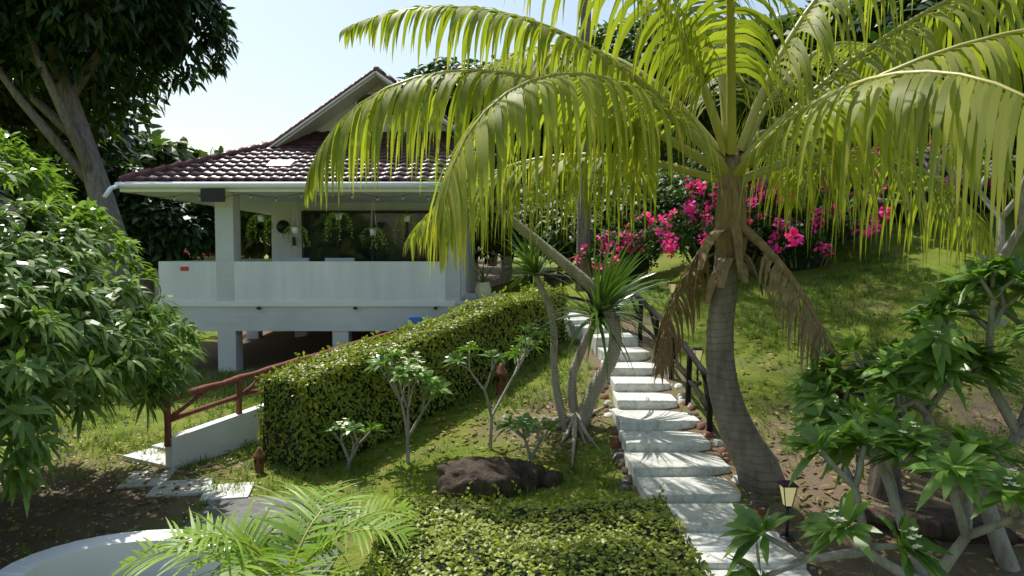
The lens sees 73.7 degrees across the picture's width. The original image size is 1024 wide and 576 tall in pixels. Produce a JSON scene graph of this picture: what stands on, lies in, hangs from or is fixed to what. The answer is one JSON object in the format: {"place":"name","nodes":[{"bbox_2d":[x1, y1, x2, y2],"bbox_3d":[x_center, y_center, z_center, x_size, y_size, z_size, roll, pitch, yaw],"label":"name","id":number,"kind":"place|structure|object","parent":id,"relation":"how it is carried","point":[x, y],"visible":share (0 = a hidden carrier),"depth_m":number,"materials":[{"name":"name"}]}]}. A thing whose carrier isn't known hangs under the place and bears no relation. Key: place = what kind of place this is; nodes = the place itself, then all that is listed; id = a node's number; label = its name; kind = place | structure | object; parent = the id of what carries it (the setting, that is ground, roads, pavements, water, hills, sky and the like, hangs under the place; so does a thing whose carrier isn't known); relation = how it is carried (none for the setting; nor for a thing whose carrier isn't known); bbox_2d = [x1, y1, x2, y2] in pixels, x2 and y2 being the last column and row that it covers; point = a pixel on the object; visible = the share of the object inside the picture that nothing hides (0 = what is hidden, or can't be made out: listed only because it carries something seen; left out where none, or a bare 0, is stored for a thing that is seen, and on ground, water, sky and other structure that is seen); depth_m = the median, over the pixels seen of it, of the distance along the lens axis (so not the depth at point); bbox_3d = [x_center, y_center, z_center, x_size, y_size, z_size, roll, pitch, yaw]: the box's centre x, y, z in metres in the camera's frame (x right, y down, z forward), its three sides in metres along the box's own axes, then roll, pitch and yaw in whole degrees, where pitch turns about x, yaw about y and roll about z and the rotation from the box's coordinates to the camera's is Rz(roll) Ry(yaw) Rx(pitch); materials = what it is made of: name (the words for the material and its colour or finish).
{"place":"outdoors","nodes":[
{"label":"outdoors","id":0,"kind":"place"},
{"bbox_2d":[121,0,849,249],"label":"sky","id":1,"kind":"structure","parent":0,"point":[292,61],"materials":[{"name":"white"}]},
{"bbox_2d":[0,194,1023,575],"bbox_3d":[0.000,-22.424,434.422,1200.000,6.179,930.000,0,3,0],"label":"ground","id":2,"kind":"structure","parent":0,"point":[268,348],"depth_m":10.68,"materials":[{"name":"green plant"}]},
{"bbox_2d":[0,171,80,207],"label":"tree","id":3,"kind":"object","parent":2,"relation":"on","point":[7,190],"visible":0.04,"depth_m":44.96,"materials":[{"name":"green plant"}]},
{"bbox_2d":[4,97,162,196],"bbox_3d":[-26.746,-5.919,37.467,13.390,13.503,11.861,0,3,0],"label":"tree","id":4,"kind":"object","parent":2,"relation":"on","point":[111,153],"visible":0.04,"depth_m":37.64,"materials":[{"name":"green plant"}]},
{"bbox_2d":[0,47,182,197],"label":"tree","id":5,"kind":"object","parent":2,"relation":"on","point":[17,119],"visible":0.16,"depth_m":28.97,"materials":[{"name":"green plant"}]},
{"bbox_2d":[0,128,208,517],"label":"mango tree","id":6,"kind":"object","parent":2,"relation":"on","point":[53,296],"visible":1,"depth_m":8.01,"materials":[{"name":"green plant"}]},
{"bbox_2d":[0,0,244,323],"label":"tree","id":7,"kind":"object","parent":2,"relation":"on","point":[100,36],"visible":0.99,"depth_m":23.38,"materials":[{"name":"green plant"}]},
{"bbox_2d":[40,158,215,303],"bbox_3d":[-16.544,-2.139,30.669,8.472,7.354,6.502,0,3,0],"label":"tree","id":8,"kind":"object","parent":2,"relation":"on","point":[169,230],"visible":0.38,"depth_m":28.91,"materials":[{"name":"green plant"}]},
{"bbox_2d":[61,129,208,180],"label":"tree","id":9,"kind":"object","parent":2,"relation":"on","point":[169,152],"visible":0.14,"depth_m":52.13,"materials":[{"name":"green plant"}]},
{"bbox_2d":[80,258,215,296],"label":"neighbour house","id":10,"kind":"structure","parent":2,"relation":"on","point":[155,271],"depth_m":35.02,"materials":[{"name":"white paint"}]},
{"bbox_2d":[190,255,243,257],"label":"neighbour roof","id":11,"kind":"structure","parent":10,"relation":"on","point":[210,256],"depth_m":37.02,"materials":[{"name":"red tile"}]},
{"bbox_2d":[0,497,344,575],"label":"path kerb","id":12,"kind":"structure","parent":2,"relation":"on","point":[104,555],"depth_m":6.88,"materials":[{"name":"white paint"}]},
{"bbox_2d":[116,403,263,503],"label":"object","id":13,"kind":"structure","parent":2,"relation":"on","point":[219,436],"depth_m":10.38,"materials":[{"name":"white concrete"}]},
{"bbox_2d":[163,315,450,446],"bbox_3d":[-3.273,1.483,13.467,0.133,1.375,7.794,2,3,28],"label":"ramp railing","id":14,"kind":"object","parent":13,"relation":"on","point":[201,391],"visible":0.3,"depth_m":10.95,"materials":[{"name":"brown wood"}]},
{"bbox_2d":[152,246,242,255],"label":"neighbour roof tiles","id":15,"kind":"object","parent":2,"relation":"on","point":[185,251],"depth_m":36.24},
{"bbox_2d":[0,415,413,561],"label":"fallen petals","id":16,"kind":"object","parent":2,"relation":"on","point":[113,493],"visible":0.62,"depth_m":9.04,"materials":[{"name":"grey"}]},
{"bbox_2d":[189,145,249,258],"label":"tree","id":17,"kind":"object","parent":2,"relation":"on","point":[218,150],"visible":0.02,"depth_m":58.15,"materials":[{"name":"green plant"}]},
{"bbox_2d":[198,148,271,258],"bbox_3d":[-12.011,-2.608,32.631,9.733,7.879,6.407,0,3,0],"label":"tree","id":18,"kind":"object","parent":2,"relation":"on","point":[259,248],"visible":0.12,"depth_m":31.25,"materials":[{"name":"green plant"}]},
{"bbox_2d":[252,447,265,474],"bbox_3d":[-3.700,2.536,9.996,0.196,0.420,0.186,0,3,0],"label":"terracotta lantern","id":19,"kind":"object","parent":2,"relation":"on","point":[259,455],"visible":0.92,"depth_m":9.94,"materials":[{"name":"brown ceramic"}]},
{"bbox_2d":[108,479,428,575],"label":"palm","id":20,"kind":"object","parent":2,"relation":"on","point":[259,549],"visible":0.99,"depth_m":5.13,"materials":[{"name":"green plant"}]},
{"bbox_2d":[120,188,495,371],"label":"house","id":21,"kind":"structure","parent":2,"relation":"on","point":[227,292],"depth_m":17.05,"materials":[{"name":"white paint"}]},
{"bbox_2d":[246,194,272,245],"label":"hanging plant","id":22,"kind":"object","parent":21,"relation":"hanging from","point":[260,218],"visible":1,"depth_m":17.44,"materials":[{"name":"green plant"}]},
{"bbox_2d":[125,180,436,181],"bbox_3d":[-5.000,-3.728,22.836,8.800,1.845,13.000,0,3,0],"label":"fascia board","id":23,"kind":"object","parent":21,"relation":"attached to","point":[270,181],"visible":0.05,"depth_m":16.39,"materials":[{"name":"white paint"}]},
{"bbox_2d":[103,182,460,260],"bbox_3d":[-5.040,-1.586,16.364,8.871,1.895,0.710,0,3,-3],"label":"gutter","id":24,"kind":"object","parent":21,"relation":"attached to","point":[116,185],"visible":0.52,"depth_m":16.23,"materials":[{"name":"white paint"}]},
{"bbox_2d":[133,188,436,323],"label":"veranda fittings","id":25,"kind":"object","parent":21,"relation":"on","point":[212,195],"visible":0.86,"depth_m":16.52,"materials":[{"name":"black"}]},
{"bbox_2d":[282,195,310,248],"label":"hanging plant","id":26,"kind":"object","parent":21,"relation":"hanging from","point":[294,229],"visible":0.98,"depth_m":17.44,"materials":[{"name":"green plant"}]},
{"bbox_2d":[118,66,488,181],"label":"roof caps","id":27,"kind":"object","parent":21,"relation":"on","point":[133,174],"visible":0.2,"depth_m":18.32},
{"bbox_2d":[118,72,495,180],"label":"roof tiles","id":28,"kind":"object","parent":21,"relation":"on","point":[252,165],"visible":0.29,"depth_m":17.30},
{"bbox_2d":[267,160,293,164],"bbox_3d":[-5.900,-3.198,17.407,0.600,0.186,0.400,0,3,0],"label":"roof skylight","id":29,"kind":"object","parent":28,"relation":"in","point":[280,162],"visible":1,"depth_m":17.41},
{"bbox_2d":[279,258,354,260],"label":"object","id":30,"kind":"object","parent":21,"relation":"on","point":[308,259],"visible":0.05,"depth_m":17.98,"materials":[{"name":"white fabric"}]},
{"bbox_2d":[324,207,353,240],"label":"hanging plant","id":31,"kind":"object","parent":21,"relation":"hanging from","point":[338,215],"visible":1,"depth_m":17.44,"materials":[{"name":"green plant"}]},
{"bbox_2d":[359,194,387,249],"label":"hanging plant","id":32,"kind":"object","parent":21,"relation":"hanging from","point":[374,231],"visible":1,"depth_m":17.38,"materials":[{"name":"green plant"}]},
{"bbox_2d":[268,71,488,151],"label":"gable wall","id":33,"kind":"structure","parent":21,"relation":"on","point":[330,125],"depth_m":19.60,"materials":[{"name":"beige paint"}]},
{"bbox_2d":[274,71,494,179],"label":"roof gable","id":34,"kind":"structure","parent":21,"relation":"attached to","point":[330,113],"depth_m":19.07,"materials":[{"name":"white paint"}]},
{"bbox_2d":[393,214,416,242],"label":"hanging plant","id":35,"kind":"object","parent":21,"relation":"hanging from","point":[405,218],"visible":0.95,"depth_m":17.48,"materials":[{"name":"green plant"}]},
{"bbox_2d":[318,417,386,470],"bbox_3d":[-2.373,2.404,10.016,1.026,1.056,0.809,-2,3,-31],"label":"frangipani","id":36,"kind":"object","parent":2,"relation":"on","point":[346,426],"visible":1,"depth_m":9.97,"materials":[{"name":"green plant"}]},
{"bbox_2d":[362,343,453,463],"bbox_3d":[-1.570,1.847,10.220,1.490,2.041,1.257,0,3,0],"label":"frangipani","id":37,"kind":"object","parent":2,"relation":"on","point":[410,370],"visible":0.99,"depth_m":10.10,"materials":[{"name":"green plant"}]},
{"bbox_2d":[254,279,570,472],"bbox_3d":[-1.387,1.315,12.794,1.482,2.786,6.898,3,4,40],"label":"long hedge","id":38,"kind":"object","parent":2,"relation":"on","point":[305,400],"visible":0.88,"depth_m":11.33,"materials":[{"name":"green plant"}]},
{"bbox_2d":[436,456,545,500],"bbox_3d":[-0.298,2.732,9.155,1.477,0.904,0.905,-2,3,-28],"label":"boulder","id":39,"kind":"object","parent":2,"relation":"on","point":[484,474],"visible":0.63,"depth_m":8.93,"materials":[{"name":"brown stone"}]},
{"bbox_2d":[488,248,497,265],"bbox_3d":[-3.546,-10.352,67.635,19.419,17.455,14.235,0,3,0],"label":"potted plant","id":40,"kind":"object","parent":2,"relation":"on","point":[495,261],"depth_m":70.47,"materials":[{"name":"green plant"}]},
{"bbox_2d":[441,320,556,449],"bbox_3d":[-0.122,1.603,10.716,1.984,2.225,1.122,-3,4,-45],"label":"frangipani","id":41,"kind":"object","parent":2,"relation":"on","point":[454,357],"visible":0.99,"depth_m":10.54,"materials":[{"name":"green plant"}]},
{"bbox_2d":[494,363,508,395],"bbox_3d":[-0.200,1.695,12.706,0.280,0.600,0.266,0,3,0],"label":"terracotta lantern","id":42,"kind":"object","parent":2,"relation":"on","point":[501,373],"visible":0.91,"depth_m":12.63,"materials":[{"name":"brown ceramic"}]},
{"bbox_2d":[397,55,633,284],"bbox_3d":[-0.301,-5.773,34.965,13.476,12.924,7.419,0,3,0],"label":"tree","id":43,"kind":"object","parent":2,"relation":"on","point":[503,277],"visible":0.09,"depth_m":33.99,"materials":[{"name":"green plant"}]},
{"bbox_2d":[475,185,568,277],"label":"hill shrub","id":44,"kind":"object","parent":2,"relation":"on","point":[478,253],"visible":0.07,"depth_m":26.27,"materials":[{"name":"green plant"}]},
{"bbox_2d":[493,412,566,461],"bbox_3d":[0.148,2.249,9.579,0.986,1.145,0.941,-2,4,-39],"label":"frangipani","id":45,"kind":"object","parent":2,"relation":"on","point":[526,421],"visible":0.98,"depth_m":9.43,"materials":[{"name":"green plant"}]},
{"bbox_2d":[496,182,563,206],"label":"tree","id":46,"kind":"object","parent":2,"relation":"on","point":[546,189],"depth_m":50.54,"materials":[{"name":"green plant"}]},
{"bbox_2d":[357,480,714,575],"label":"hedge","id":47,"kind":"object","parent":2,"relation":"on","point":[601,536],"visible":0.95,"depth_m":5.38,"materials":[{"name":"green plant"}]},
{"bbox_2d":[414,128,670,470],"bbox_3d":[0.567,-0.117,10.987,4.396,5.243,2.779,1,3,27],"label":"pandanus plant","id":48,"kind":"object","parent":2,"relation":"on","point":[607,293],"visible":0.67,"depth_m":10.76,"materials":[{"name":"green plant"}]},
{"bbox_2d":[540,470,562,487],"bbox_3d":[0.493,2.606,9.251,0.410,0.262,0.301,0,3,0],"label":"boulder","id":49,"kind":"object","parent":2,"relation":"on","point":[552,477],"visible":0.66,"depth_m":9.13,"materials":[{"name":"grey stone"}]},
{"bbox_2d":[478,200,627,273],"bbox_3d":[1.530,-1.463,22.257,5.457,2.985,3.490,0,3,0],"label":"tree","id":50,"kind":"object","parent":2,"relation":"on","point":[559,238],"visible":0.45,"depth_m":21.76,"materials":[{"name":"green plant"}]},
{"bbox_2d":[575,0,591,291],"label":"trunk","id":51,"kind":"object","parent":2,"relation":"on","point":[582,266],"visible":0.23,"depth_m":18.87,"materials":[{"name":"grey plant"}]},
{"bbox_2d":[496,58,740,196],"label":"tree","id":52,"kind":"object","parent":2,"relation":"on","point":[691,146],"visible":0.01,"depth_m":42.33,"materials":[{"name":"green plant"}]},
{"bbox_2d":[573,211,678,283],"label":"bougainvillea bush","id":53,"kind":"object","parent":2,"relation":"on","point":[645,264],"visible":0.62,"depth_m":18.47,"materials":[{"name":"pink plant"}]},
{"bbox_2d":[559,142,693,207],"bbox_3d":[5.541,-3.882,29.526,7.112,5.177,5.919,0,3,0],"label":"hill shrub","id":54,"kind":"object","parent":2,"relation":"on","point":[674,154],"visible":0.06,"depth_m":29.08,"materials":[{"name":"green plant"}]},
{"bbox_2d":[455,293,811,575],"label":"stair steps","id":55,"kind":"structure","parent":2,"relation":"on","point":[658,447],"depth_m":9.22,"materials":[{"name":"grey stone"}]},
{"bbox_2d":[470,262,497,298],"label":"potted plant","id":56,"kind":"object","parent":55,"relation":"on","point":[483,287],"visible":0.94,"depth_m":17.48,"materials":[{"name":"beige ceramic"}]},
{"bbox_2d":[529,273,712,431],"bbox_3d":[2.158,0.911,13.690,1.113,2.326,7.727,-1,3,-18],"label":"stair railing","id":57,"kind":"object","parent":55,"relation":"on","point":[687,374],"visible":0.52,"depth_m":11.69,"materials":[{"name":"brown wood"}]},
{"bbox_2d":[550,0,725,245],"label":"tree","id":58,"kind":"object","parent":2,"relation":"on","point":[626,51],"visible":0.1,"depth_m":31.88,"materials":[{"name":"green plant"}]},
{"bbox_2d":[568,169,715,246],"bbox_3d":[4.901,-2.586,23.815,6.178,3.100,4.358,0,3,0],"label":"hill shrub","id":59,"kind":"object","parent":2,"relation":"on","point":[665,187],"visible":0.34,"depth_m":22.58,"materials":[{"name":"green plant"}]},
{"bbox_2d":[304,0,1023,494],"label":"coconut palm","id":60,"kind":"object","parent":2,"relation":"on","point":[902,100],"visible":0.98,"depth_m":7.66,"materials":[{"name":"green plant"}]},
{"bbox_2d":[668,282,676,297],"bbox_3d":[3.600,0.204,15.332,0.170,0.662,0.170,0,3,0],"label":"garden lamp","id":61,"kind":"object","parent":2,"relation":"on","point":[672,286],"visible":0.63,"depth_m":15.27,"materials":[{"name":"beige glass"}]},
{"bbox_2d":[692,347,703,385],"bbox_3d":[3.150,1.345,11.586,0.170,0.662,0.170,0,3,0],"label":"garden lamp","id":62,"kind":"object","parent":2,"relation":"on","point":[698,352],"visible":0.58,"depth_m":11.53,"materials":[{"name":"black plastic"}]},
{"bbox_2d":[593,357,817,575],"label":"border stones","id":63,"kind":"object","parent":2,"relation":"on","point":[758,507],"visible":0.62,"depth_m":9.69,"materials":[{"name":"grey stone"}]},
{"bbox_2d":[654,14,799,138],"bbox_3d":[11.341,-7.146,30.116,11.282,10.375,6.645,2,3,29],"label":"tree","id":64,"kind":"object","parent":2,"relation":"on","point":[761,127],"depth_m":30.24,"materials":[{"name":"green plant"}]},
{"bbox_2d":[626,168,831,277],"bbox_3d":[5.406,-1.594,17.178,4.977,2.973,3.475,0,3,0],"label":"bougainvillea bush","id":65,"kind":"object","parent":2,"relation":"on","point":[692,219],"visible":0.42,"depth_m":16.66,"materials":[{"name":"pink plant"}]},
{"bbox_2d":[685,137,796,189],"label":"hill shrub","id":66,"kind":"object","parent":2,"relation":"on","point":[697,166],"visible":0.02,"depth_m":23.78,"materials":[{"name":"green plant"}]},
{"bbox_2d":[706,0,852,154],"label":"tree","id":67,"kind":"object","parent":2,"relation":"on","point":[809,2],"visible":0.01,"depth_m":32.46,"materials":[{"name":"green plant"}]},
{"bbox_2d":[715,0,857,142],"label":"tree","id":68,"kind":"object","parent":2,"relation":"on","point":[787,25],"visible":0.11,"depth_m":21.33,"materials":[{"name":"green plant"}]},
{"bbox_2d":[777,480,798,542],"bbox_3d":[3.000,2.454,7.439,0.179,0.693,0.178,0,3,0],"label":"garden lamp","id":69,"kind":"object","parent":2,"relation":"on","point":[787,494],"visible":0.9,"depth_m":7.39,"materials":[{"name":"black plastic"}]},
{"bbox_2d":[710,116,879,216],"bbox_3d":[6.659,-2.203,16.402,3.072,3.798,3.584,-1,3,-19],"label":"bush","id":70,"kind":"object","parent":2,"relation":"on","point":[767,155],"depth_m":16.14,"materials":[{"name":"green plant"}]},
{"bbox_2d":[745,181,880,270],"bbox_3d":[6.967,-1.447,16.322,3.617,2.371,2.796,0,3,0],"label":"bougainvillea bush","id":71,"kind":"object","parent":2,"relation":"on","point":[791,251],"visible":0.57,"depth_m":15.85,"materials":[{"name":"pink plant"}]},
{"bbox_2d":[773,146,901,242],"bbox_3d":[8.415,-2.480,17.676,4.051,2.869,3.260,0,3,0],"label":"bougainvillea bush","id":72,"kind":"object","parent":2,"relation":"on","point":[851,237],"visible":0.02,"depth_m":17.32,"materials":[{"name":"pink plant"}]},
{"bbox_2d":[718,392,1023,575],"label":"frangipani","id":73,"kind":"object","parent":2,"relation":"on","point":[975,450],"visible":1,"depth_m":5.33,"materials":[{"name":"green plant"}]},
{"bbox_2d":[815,124,932,167],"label":"hill shrub","id":74,"kind":"object","parent":2,"relation":"on","point":[872,143],"visible":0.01,"depth_m":22.31,"materials":[{"name":"green plant"}]},
{"bbox_2d":[838,0,913,35],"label":"tree","id":75,"kind":"object","parent":2,"relation":"on","point":[863,3],"depth_m":20.89,"materials":[{"name":"green plant"}]},
{"bbox_2d":[866,460,902,501],"bbox_3d":[4.443,2.292,8.135,0.506,0.499,0.463,0,3,0],"label":"rock","id":76,"kind":"object","parent":2,"relation":"on","point":[875,487],"visible":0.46,"depth_m":8.02,"materials":[{"name":"grey stone"}]},
{"bbox_2d":[781,251,1023,571],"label":"frangipani","id":77,"kind":"object","parent":2,"relation":"on","point":[906,374],"visible":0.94,"depth_m":6.45,"materials":[{"name":"green plant"}]},
{"bbox_2d":[878,139,962,222],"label":"bougainvillea bush","id":78,"kind":"object","parent":2,"relation":"on","point":[898,208],"visible":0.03,"depth_m":18.20,"materials":[{"name":"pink plant"}]},
{"bbox_2d":[834,0,1023,208],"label":"tree","id":79,"kind":"object","parent":2,"relation":"on","point":[910,10],"visible":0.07,"depth_m":18.45,"materials":[{"name":"green plant"}]},
{"bbox_2d":[845,131,1023,326],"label":"frangipani","id":80,"kind":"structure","parent":2,"relation":"on","point":[1003,247],"depth_m":11.84,"materials":[{"name":"green plant"}]},
{"bbox_2d":[919,433,955,478],"bbox_3d":[5.329,2.085,8.433,0.528,0.539,0.563,2,4,35],"label":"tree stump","id":81,"kind":"object","parent":2,"relation":"on","point":[928,475],"visible":0.07,"depth_m":8.32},
{"bbox_2d":[854,507,1023,544],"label":"rock","id":82,"kind":"object","parent":2,"relation":"on","point":[938,524],"visible":0.53,"depth_m":7.20,"materials":[{"name":"stone"}]},
{"bbox_2d":[940,134,1023,212],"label":"tree","id":83,"kind":"object","parent":2,"relation":"on","point":[988,195],"visible":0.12,"depth_m":18.33,"materials":[{"name":"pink plant"}]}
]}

